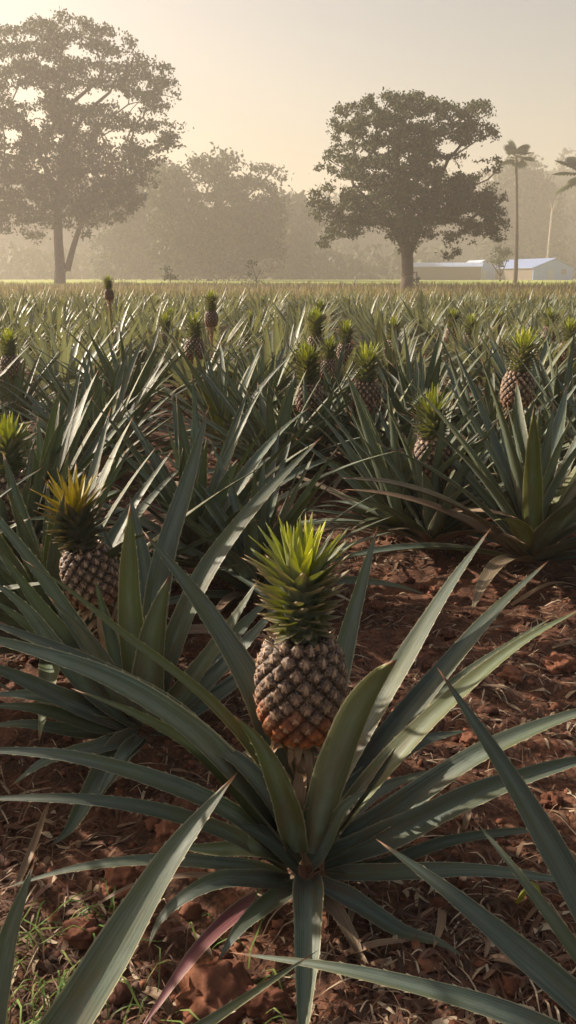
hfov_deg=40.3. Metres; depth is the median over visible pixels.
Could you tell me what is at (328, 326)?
pineapple plant
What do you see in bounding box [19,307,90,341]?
pineapple plant
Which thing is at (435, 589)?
soil clod
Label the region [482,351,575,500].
pineapple plant
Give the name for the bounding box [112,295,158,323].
pineapple plant
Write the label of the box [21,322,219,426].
pineapple plant
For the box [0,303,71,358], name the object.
pineapple plant
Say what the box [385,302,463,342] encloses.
pineapple plant
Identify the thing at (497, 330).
pineapple plant
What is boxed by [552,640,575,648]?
dry leaf
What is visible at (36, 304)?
pineapple plant
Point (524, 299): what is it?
pineapple plant
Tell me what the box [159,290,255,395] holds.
pineapple plant
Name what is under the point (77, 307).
pineapple plant
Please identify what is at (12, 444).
pineapple plant
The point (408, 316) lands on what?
pineapple plant
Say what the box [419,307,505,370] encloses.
pineapple plant
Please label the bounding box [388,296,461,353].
pineapple plant
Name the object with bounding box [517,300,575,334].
pineapple plant
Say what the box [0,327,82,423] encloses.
pineapple plant
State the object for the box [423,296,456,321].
pineapple plant
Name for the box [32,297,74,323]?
pineapple plant
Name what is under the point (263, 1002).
soil clod
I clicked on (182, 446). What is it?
pineapple plant
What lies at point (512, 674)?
soil clod
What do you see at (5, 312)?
pineapple plant
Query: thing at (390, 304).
pineapple plant
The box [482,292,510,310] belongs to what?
pineapple plant
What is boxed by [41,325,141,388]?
pineapple plant
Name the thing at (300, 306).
pineapple plant
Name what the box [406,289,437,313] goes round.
pineapple plant
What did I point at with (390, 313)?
pineapple plant
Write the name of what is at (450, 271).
shed
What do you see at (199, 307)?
pineapple plant
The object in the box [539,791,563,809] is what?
soil clod
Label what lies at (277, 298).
pineapple plant
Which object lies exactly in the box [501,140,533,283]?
fan palm
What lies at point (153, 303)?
pineapple plant
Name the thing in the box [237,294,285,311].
pineapple plant
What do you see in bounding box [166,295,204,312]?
pineapple plant
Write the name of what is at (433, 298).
pineapple plant
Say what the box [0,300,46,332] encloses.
pineapple plant
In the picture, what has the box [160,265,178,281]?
bush
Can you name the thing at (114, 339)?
pineapple plant
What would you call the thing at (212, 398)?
pineapple plant
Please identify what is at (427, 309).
pineapple plant
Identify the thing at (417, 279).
bush
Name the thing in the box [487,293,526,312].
pineapple plant
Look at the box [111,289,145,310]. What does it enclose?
pineapple plant
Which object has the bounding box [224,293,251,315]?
pineapple plant
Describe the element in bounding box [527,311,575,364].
pineapple plant
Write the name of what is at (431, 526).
pineapple plant
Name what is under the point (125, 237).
tree
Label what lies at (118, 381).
pineapple plant
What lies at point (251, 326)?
pineapple plant
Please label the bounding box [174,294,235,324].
pineapple plant
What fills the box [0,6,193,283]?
tree
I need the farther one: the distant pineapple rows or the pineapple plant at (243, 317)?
the distant pineapple rows
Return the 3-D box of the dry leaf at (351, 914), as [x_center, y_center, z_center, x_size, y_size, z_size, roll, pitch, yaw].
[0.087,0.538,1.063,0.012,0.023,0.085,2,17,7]
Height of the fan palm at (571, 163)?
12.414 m
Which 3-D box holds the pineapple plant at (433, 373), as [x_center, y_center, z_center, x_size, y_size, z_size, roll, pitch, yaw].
[0.554,-0.535,3.471,1.137,0.622,1.105,13,21,36]
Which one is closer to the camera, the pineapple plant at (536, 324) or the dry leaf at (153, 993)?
the dry leaf at (153, 993)
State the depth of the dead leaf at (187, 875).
1.10 m
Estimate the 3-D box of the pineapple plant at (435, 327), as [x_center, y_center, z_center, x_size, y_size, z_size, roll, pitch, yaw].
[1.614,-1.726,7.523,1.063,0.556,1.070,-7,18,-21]
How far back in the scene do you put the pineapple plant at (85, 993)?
0.81 m
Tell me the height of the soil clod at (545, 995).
0.037 m
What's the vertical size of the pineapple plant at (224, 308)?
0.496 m
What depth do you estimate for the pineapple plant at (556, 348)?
4.97 m
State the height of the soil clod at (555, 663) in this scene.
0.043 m
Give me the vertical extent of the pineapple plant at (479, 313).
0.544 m
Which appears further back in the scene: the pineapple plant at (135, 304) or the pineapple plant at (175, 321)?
the pineapple plant at (135, 304)
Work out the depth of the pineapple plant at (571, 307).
10.36 m
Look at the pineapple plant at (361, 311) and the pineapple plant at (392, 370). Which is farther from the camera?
the pineapple plant at (361, 311)
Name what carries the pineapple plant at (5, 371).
on the ground at (214, 905)
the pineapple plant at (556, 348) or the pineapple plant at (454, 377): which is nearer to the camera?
the pineapple plant at (454, 377)
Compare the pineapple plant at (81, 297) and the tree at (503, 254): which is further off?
the tree at (503, 254)
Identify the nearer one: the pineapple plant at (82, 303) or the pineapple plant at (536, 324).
the pineapple plant at (536, 324)
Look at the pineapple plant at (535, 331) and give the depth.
7.02 m
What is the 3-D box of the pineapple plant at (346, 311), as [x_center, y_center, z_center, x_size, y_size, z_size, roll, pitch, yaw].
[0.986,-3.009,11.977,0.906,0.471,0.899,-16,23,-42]
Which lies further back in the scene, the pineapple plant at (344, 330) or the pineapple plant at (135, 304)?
the pineapple plant at (135, 304)
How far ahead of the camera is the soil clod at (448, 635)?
1.88 m
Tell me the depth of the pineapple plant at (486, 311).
9.71 m
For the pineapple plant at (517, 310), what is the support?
on the ground at (214, 905)
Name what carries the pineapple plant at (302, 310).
on the ground at (214, 905)
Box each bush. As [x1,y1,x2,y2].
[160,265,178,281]
[244,260,263,285]
[413,272,420,284]
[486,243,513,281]
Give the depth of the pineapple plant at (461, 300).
13.22 m
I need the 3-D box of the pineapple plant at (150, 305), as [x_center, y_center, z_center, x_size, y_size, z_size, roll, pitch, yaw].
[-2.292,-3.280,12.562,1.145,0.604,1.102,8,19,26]
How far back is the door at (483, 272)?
155.00 m
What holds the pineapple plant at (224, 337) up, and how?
on the ground at (214, 905)
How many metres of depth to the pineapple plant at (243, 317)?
8.92 m
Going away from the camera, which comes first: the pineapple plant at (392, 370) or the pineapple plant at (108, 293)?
the pineapple plant at (392, 370)
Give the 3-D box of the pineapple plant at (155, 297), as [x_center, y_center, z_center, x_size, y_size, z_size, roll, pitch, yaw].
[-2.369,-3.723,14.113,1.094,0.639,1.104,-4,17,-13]
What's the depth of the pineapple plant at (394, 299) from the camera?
14.03 m
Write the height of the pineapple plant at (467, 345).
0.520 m
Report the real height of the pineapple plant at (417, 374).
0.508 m
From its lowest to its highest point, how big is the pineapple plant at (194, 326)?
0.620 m
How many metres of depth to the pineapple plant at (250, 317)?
8.15 m
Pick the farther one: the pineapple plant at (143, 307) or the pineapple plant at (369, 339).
the pineapple plant at (143, 307)
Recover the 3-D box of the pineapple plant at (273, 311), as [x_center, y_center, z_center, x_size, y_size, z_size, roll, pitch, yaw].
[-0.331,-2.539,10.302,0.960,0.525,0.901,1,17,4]
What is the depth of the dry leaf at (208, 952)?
1.02 m
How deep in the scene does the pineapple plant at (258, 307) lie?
11.21 m
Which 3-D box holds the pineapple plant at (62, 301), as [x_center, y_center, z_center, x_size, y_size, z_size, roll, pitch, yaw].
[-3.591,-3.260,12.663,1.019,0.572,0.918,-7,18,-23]
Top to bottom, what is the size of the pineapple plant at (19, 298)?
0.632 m
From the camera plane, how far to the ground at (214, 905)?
1.39 m
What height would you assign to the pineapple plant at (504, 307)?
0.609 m
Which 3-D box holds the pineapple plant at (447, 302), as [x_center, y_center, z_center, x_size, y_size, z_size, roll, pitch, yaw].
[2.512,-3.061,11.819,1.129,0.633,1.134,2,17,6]
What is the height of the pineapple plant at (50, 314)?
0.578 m
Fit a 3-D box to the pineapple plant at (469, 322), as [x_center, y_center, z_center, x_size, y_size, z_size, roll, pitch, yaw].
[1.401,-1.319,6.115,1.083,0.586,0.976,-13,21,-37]
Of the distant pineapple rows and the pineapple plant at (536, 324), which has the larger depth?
the distant pineapple rows
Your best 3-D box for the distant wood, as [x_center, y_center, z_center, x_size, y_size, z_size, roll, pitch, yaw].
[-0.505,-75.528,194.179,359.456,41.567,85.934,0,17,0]
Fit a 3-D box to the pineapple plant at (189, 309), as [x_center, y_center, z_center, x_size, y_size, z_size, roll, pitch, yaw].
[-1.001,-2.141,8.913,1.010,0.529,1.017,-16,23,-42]
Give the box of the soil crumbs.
[0,455,575,1023]
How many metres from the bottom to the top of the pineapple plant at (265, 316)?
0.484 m
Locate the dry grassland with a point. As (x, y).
(262, 288)
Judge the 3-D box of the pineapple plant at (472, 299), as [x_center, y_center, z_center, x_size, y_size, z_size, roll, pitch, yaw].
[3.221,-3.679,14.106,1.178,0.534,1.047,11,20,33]
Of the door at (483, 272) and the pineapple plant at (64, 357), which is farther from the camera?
the door at (483, 272)
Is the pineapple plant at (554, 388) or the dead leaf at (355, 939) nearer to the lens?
the dead leaf at (355, 939)
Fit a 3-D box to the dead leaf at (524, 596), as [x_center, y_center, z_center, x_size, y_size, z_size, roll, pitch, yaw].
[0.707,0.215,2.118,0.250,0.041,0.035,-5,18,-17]
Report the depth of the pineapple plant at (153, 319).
10.42 m
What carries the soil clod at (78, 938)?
on the ground at (214, 905)
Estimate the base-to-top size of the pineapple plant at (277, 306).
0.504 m
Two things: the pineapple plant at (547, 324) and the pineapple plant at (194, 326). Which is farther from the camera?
the pineapple plant at (547, 324)
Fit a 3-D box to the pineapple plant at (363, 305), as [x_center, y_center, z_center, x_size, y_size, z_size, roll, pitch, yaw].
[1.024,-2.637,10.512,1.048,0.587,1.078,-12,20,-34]
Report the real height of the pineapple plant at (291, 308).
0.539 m
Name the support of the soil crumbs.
on the ground at (214, 905)
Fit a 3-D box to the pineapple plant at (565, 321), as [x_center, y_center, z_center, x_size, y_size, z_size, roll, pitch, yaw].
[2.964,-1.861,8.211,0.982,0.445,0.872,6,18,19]
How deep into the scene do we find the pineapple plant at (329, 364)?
4.22 m
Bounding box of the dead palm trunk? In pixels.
[546,200,557,257]
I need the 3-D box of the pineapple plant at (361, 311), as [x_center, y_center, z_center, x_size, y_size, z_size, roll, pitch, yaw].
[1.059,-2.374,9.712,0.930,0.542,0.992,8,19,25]
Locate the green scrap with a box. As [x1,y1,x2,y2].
[515,881,540,903]
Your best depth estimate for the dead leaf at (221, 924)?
0.99 m
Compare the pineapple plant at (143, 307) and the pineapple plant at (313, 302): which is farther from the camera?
the pineapple plant at (313, 302)
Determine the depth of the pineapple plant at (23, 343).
5.50 m
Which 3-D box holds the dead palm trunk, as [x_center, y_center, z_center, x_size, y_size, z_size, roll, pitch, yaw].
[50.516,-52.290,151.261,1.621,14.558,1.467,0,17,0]
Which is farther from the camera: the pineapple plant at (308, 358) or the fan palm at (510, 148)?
the fan palm at (510, 148)
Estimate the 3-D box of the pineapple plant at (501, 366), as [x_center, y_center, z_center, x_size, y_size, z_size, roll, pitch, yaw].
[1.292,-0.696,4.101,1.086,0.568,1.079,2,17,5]
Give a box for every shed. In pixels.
[413,262,483,279]
[467,260,495,279]
[494,258,575,279]
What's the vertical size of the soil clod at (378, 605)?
0.038 m
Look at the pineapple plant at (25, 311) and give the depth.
11.10 m
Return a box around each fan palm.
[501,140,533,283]
[551,156,575,194]
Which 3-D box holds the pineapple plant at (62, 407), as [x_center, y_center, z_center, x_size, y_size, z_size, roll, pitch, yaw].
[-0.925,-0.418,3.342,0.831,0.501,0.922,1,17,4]
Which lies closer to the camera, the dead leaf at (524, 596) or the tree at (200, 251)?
the dead leaf at (524, 596)
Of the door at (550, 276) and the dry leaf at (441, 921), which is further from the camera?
the door at (550, 276)
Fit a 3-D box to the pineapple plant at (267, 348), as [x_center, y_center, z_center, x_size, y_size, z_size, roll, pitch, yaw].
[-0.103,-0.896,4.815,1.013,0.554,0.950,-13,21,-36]
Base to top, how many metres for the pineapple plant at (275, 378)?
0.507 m
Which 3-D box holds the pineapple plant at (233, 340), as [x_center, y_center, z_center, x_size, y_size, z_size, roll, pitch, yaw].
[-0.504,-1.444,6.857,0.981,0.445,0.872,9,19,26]
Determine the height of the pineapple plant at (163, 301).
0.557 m
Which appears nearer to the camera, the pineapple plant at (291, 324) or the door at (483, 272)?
the pineapple plant at (291, 324)
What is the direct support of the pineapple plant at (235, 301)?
on the ground at (214, 905)
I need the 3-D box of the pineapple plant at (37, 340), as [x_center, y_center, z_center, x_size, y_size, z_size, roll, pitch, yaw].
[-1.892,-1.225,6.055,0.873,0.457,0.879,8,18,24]
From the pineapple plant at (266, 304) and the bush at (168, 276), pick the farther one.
the bush at (168, 276)
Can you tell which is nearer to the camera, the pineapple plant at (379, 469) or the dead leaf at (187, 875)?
the dead leaf at (187, 875)
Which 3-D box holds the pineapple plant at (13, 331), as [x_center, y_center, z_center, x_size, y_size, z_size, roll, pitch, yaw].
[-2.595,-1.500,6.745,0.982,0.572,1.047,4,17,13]
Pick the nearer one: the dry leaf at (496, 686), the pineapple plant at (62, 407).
the dry leaf at (496, 686)
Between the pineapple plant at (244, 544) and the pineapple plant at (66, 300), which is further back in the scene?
the pineapple plant at (66, 300)
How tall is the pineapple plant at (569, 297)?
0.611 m
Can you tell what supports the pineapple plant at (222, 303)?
on the ground at (214, 905)
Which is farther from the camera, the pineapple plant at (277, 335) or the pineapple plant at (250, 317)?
the pineapple plant at (250, 317)
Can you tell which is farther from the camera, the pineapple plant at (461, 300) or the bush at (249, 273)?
the bush at (249, 273)
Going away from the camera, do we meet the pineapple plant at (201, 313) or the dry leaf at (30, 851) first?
the dry leaf at (30, 851)
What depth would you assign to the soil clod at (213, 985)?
0.95 m
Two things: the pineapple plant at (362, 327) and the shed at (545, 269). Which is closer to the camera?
the pineapple plant at (362, 327)
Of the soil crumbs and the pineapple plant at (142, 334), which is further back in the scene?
the pineapple plant at (142, 334)
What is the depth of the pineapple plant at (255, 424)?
3.11 m
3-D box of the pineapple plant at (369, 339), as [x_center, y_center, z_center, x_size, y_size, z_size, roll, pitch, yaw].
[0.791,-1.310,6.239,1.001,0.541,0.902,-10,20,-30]
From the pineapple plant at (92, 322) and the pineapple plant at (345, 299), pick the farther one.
the pineapple plant at (345, 299)
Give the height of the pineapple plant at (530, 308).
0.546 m
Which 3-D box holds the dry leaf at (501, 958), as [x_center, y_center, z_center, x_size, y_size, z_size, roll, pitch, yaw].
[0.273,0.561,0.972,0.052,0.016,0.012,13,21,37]
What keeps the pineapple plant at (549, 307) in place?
on the ground at (214, 905)
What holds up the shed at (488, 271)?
on the ground at (214, 905)
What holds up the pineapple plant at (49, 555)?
on the ground at (214, 905)
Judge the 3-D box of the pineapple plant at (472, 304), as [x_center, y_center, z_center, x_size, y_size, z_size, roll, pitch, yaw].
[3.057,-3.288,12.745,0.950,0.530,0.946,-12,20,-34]
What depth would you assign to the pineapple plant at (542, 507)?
2.18 m
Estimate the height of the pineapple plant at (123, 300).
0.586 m
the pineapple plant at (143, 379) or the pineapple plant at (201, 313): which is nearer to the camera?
the pineapple plant at (143, 379)
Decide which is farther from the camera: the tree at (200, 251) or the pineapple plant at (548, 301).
the tree at (200, 251)
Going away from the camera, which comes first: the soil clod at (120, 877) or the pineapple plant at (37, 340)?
the soil clod at (120, 877)
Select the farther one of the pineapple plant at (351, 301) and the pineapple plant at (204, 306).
the pineapple plant at (351, 301)
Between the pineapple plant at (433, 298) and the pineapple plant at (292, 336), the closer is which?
the pineapple plant at (292, 336)
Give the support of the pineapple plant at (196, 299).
on the ground at (214, 905)
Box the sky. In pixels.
[0,0,575,211]
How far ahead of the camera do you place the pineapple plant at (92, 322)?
8.18 m
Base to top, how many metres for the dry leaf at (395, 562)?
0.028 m
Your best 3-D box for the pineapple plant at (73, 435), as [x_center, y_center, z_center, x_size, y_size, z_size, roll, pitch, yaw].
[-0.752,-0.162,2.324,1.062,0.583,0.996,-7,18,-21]
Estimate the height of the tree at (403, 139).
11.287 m
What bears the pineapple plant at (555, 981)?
on the ground at (214, 905)
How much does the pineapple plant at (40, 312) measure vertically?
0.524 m
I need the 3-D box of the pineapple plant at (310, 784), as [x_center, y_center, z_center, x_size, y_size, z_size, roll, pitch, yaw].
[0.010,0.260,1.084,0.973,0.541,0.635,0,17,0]
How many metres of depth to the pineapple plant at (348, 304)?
12.49 m
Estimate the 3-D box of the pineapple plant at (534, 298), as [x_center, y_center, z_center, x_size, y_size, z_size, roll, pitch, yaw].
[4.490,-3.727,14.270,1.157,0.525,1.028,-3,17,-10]
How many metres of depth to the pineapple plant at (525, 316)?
9.56 m
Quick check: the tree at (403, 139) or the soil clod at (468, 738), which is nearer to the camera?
the soil clod at (468, 738)
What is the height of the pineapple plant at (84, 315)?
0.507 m
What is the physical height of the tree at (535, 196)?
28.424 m
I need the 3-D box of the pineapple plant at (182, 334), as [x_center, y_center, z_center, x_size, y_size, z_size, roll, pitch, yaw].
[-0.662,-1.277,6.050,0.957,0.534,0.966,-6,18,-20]
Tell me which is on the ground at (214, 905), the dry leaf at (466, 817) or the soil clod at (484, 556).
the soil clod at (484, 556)
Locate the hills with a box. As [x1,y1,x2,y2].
[0,169,575,278]
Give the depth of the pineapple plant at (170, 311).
7.97 m
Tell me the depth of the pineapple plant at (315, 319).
5.14 m
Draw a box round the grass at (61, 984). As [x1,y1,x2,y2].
[6,878,314,1023]
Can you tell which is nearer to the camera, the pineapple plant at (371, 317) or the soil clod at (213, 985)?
the soil clod at (213, 985)
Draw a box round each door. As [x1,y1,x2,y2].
[481,270,486,279]
[547,269,554,279]
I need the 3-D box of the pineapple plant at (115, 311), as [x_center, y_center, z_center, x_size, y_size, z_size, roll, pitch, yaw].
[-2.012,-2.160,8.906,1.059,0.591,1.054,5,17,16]
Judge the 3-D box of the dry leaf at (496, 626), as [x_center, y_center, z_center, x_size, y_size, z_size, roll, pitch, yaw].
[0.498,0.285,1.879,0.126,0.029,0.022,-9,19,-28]
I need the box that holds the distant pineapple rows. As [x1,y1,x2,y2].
[1,284,575,320]
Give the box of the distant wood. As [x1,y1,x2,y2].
[0,148,575,279]
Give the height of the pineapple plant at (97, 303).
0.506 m
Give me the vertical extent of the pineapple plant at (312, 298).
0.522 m
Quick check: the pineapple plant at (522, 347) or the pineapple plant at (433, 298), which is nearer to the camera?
the pineapple plant at (522, 347)
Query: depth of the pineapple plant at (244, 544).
1.97 m
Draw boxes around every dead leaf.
[52,872,211,935]
[143,891,259,1023]
[348,924,363,957]
[510,581,574,605]
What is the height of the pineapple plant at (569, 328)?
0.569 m
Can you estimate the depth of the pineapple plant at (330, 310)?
11.24 m
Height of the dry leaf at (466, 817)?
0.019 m
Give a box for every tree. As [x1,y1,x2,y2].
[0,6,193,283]
[88,155,201,279]
[137,142,293,280]
[239,187,330,279]
[304,87,512,289]
[468,153,575,264]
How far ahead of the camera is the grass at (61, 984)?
0.98 m
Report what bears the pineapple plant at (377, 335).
on the ground at (214, 905)
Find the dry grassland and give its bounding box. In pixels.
[0,278,575,320]
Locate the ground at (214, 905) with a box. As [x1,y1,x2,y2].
[0,279,575,1023]
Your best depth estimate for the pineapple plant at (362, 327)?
9.03 m
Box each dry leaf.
[16,804,47,887]
[142,986,171,1016]
[191,932,211,956]
[343,938,408,954]
[348,886,355,922]
[391,560,397,574]
[433,909,445,947]
[462,810,470,831]
[481,684,518,697]
[483,938,490,958]
[487,625,513,629]
[487,954,523,972]
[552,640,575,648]
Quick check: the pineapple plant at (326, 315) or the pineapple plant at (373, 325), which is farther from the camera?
the pineapple plant at (326, 315)
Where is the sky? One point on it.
(263, 79)
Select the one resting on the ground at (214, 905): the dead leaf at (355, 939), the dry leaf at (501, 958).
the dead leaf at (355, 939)
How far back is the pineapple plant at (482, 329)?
8.97 m
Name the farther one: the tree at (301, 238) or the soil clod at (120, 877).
the tree at (301, 238)
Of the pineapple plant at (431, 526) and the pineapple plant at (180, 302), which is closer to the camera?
the pineapple plant at (431, 526)
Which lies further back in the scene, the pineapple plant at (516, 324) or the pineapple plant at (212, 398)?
the pineapple plant at (516, 324)
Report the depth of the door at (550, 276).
143.39 m
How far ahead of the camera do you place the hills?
205.28 m
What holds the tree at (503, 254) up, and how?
on the ground at (214, 905)
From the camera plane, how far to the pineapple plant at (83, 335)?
7.35 m
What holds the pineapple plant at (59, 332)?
on the ground at (214, 905)
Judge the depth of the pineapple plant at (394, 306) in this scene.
11.86 m
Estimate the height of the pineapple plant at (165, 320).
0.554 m
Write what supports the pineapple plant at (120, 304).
on the ground at (214, 905)
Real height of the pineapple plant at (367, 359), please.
0.572 m
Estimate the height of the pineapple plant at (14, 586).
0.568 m
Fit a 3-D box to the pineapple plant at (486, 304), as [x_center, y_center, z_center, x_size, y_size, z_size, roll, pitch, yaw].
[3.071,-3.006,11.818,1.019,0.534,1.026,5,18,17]
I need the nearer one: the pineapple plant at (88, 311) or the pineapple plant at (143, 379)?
the pineapple plant at (143, 379)
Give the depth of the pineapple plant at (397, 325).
5.26 m
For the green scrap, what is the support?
on the ground at (214, 905)
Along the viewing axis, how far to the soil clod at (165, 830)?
1.23 m
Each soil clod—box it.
[62,913,101,949]
[100,866,140,900]
[154,819,179,841]
[174,956,253,1023]
[238,984,293,1022]
[365,599,387,611]
[427,585,441,593]
[438,630,457,640]
[460,727,478,746]
[477,548,496,559]
[496,665,523,683]
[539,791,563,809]
[543,652,575,674]
[543,991,565,1011]
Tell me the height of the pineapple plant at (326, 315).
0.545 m
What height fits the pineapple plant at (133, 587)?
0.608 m
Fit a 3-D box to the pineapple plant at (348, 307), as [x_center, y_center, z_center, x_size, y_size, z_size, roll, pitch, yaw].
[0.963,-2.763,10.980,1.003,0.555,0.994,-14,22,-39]
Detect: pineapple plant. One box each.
[0,287,54,313]
[0,295,45,318]
[0,297,40,329]
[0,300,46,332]
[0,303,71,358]
[0,310,34,360]
[0,321,164,404]
[0,323,51,384]
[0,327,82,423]
[0,333,227,474]
[0,344,53,425]
[0,349,170,467]
[0,363,203,543]
[0,404,320,846]
[0,406,157,567]
[0,408,267,741]
[0,466,44,690]
[0,510,575,1023]
[0,772,316,1023]
[6,300,74,332]
[9,377,401,598]
[12,308,93,364]
[15,290,66,321]
[17,326,85,376]
[18,301,92,344]
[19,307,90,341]
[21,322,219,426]
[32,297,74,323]
[33,304,156,373]
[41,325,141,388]
[42,295,75,321]
[44,298,99,318]
[45,296,89,308]
[60,309,135,338]
[63,296,113,322]
[64,293,106,318]
[64,304,112,340]
[71,290,97,309]
[77,297,151,339]
[79,321,129,347]
[83,296,118,309]
[85,275,146,364]
[87,306,186,368]
[88,291,139,317]
[89,289,132,305]
[97,295,162,334]
[110,430,428,636]
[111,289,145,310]
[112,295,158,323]
[117,313,186,383]
[119,291,162,314]
[119,340,329,459]
[126,303,214,349]
[130,350,373,477]
[132,312,262,383]
[133,287,173,306]
[136,295,220,331]
[137,302,176,327]
[138,294,192,316]
[139,314,263,376]
[143,310,249,409]
[158,294,189,317]
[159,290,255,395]
[161,304,231,328]
[165,294,236,331]
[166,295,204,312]
[169,290,197,313]
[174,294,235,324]
[176,292,219,312]
[178,302,232,333]
[179,340,348,416]
[186,324,263,367]
[198,291,247,321]
[205,323,323,397]
[206,302,283,357]
[214,340,403,474]
[215,299,246,329]
[216,292,249,319]
[219,309,293,341]
[219,310,337,381]
[220,307,270,334]
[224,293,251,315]
[229,305,286,330]
[230,667,575,1023]
[234,292,292,326]
[234,297,284,321]
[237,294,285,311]
[238,300,286,324]
[241,301,343,354]
[249,319,326,360]
[252,290,291,313]
[255,333,390,422]
[258,306,356,391]
[263,294,287,321]
[265,292,347,330]
[266,340,467,488]
[277,298,315,331]
[279,305,339,337]
[280,296,328,318]
[281,310,339,334]
[283,320,398,400]
[286,293,338,316]
[290,382,575,544]
[291,320,543,453]
[293,294,332,312]
[293,295,344,329]
[294,297,364,346]
[294,367,526,544]
[326,292,371,315]
[328,314,428,376]
[330,294,390,331]
[330,295,384,334]
[330,299,425,344]
[330,312,424,357]
[331,291,369,307]
[332,294,377,319]
[332,300,373,326]
[333,346,575,613]
[334,343,497,428]
[341,300,400,336]
[341,319,478,395]
[343,305,386,343]
[350,316,456,389]
[351,305,437,353]
[372,296,414,313]
[372,298,416,331]
[373,296,406,315]
[375,291,413,310]
[381,331,575,460]
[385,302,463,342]
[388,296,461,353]
[397,298,452,329]
[401,326,575,497]
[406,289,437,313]
[408,302,440,320]
[409,292,449,317]
[410,304,492,356]
[418,304,540,369]
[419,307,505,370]
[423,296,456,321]
[425,313,575,398]
[427,323,511,394]
[428,291,481,322]
[434,299,496,332]
[438,325,575,460]
[440,294,479,308]
[440,324,575,415]
[444,295,516,333]
[455,294,494,307]
[456,295,491,314]
[460,308,513,340]
[461,295,512,313]
[470,293,523,321]
[474,305,557,345]
[479,307,536,357]
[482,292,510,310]
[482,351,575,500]
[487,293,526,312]
[488,307,563,361]
[489,290,547,314]
[492,303,575,337]
[493,302,543,332]
[500,299,541,326]
[510,294,564,314]
[513,321,562,343]
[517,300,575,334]
[519,294,554,305]
[527,296,570,322]
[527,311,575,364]
[531,292,572,310]
[531,317,575,400]
[549,294,575,320]
[554,314,575,333]
[556,286,575,308]

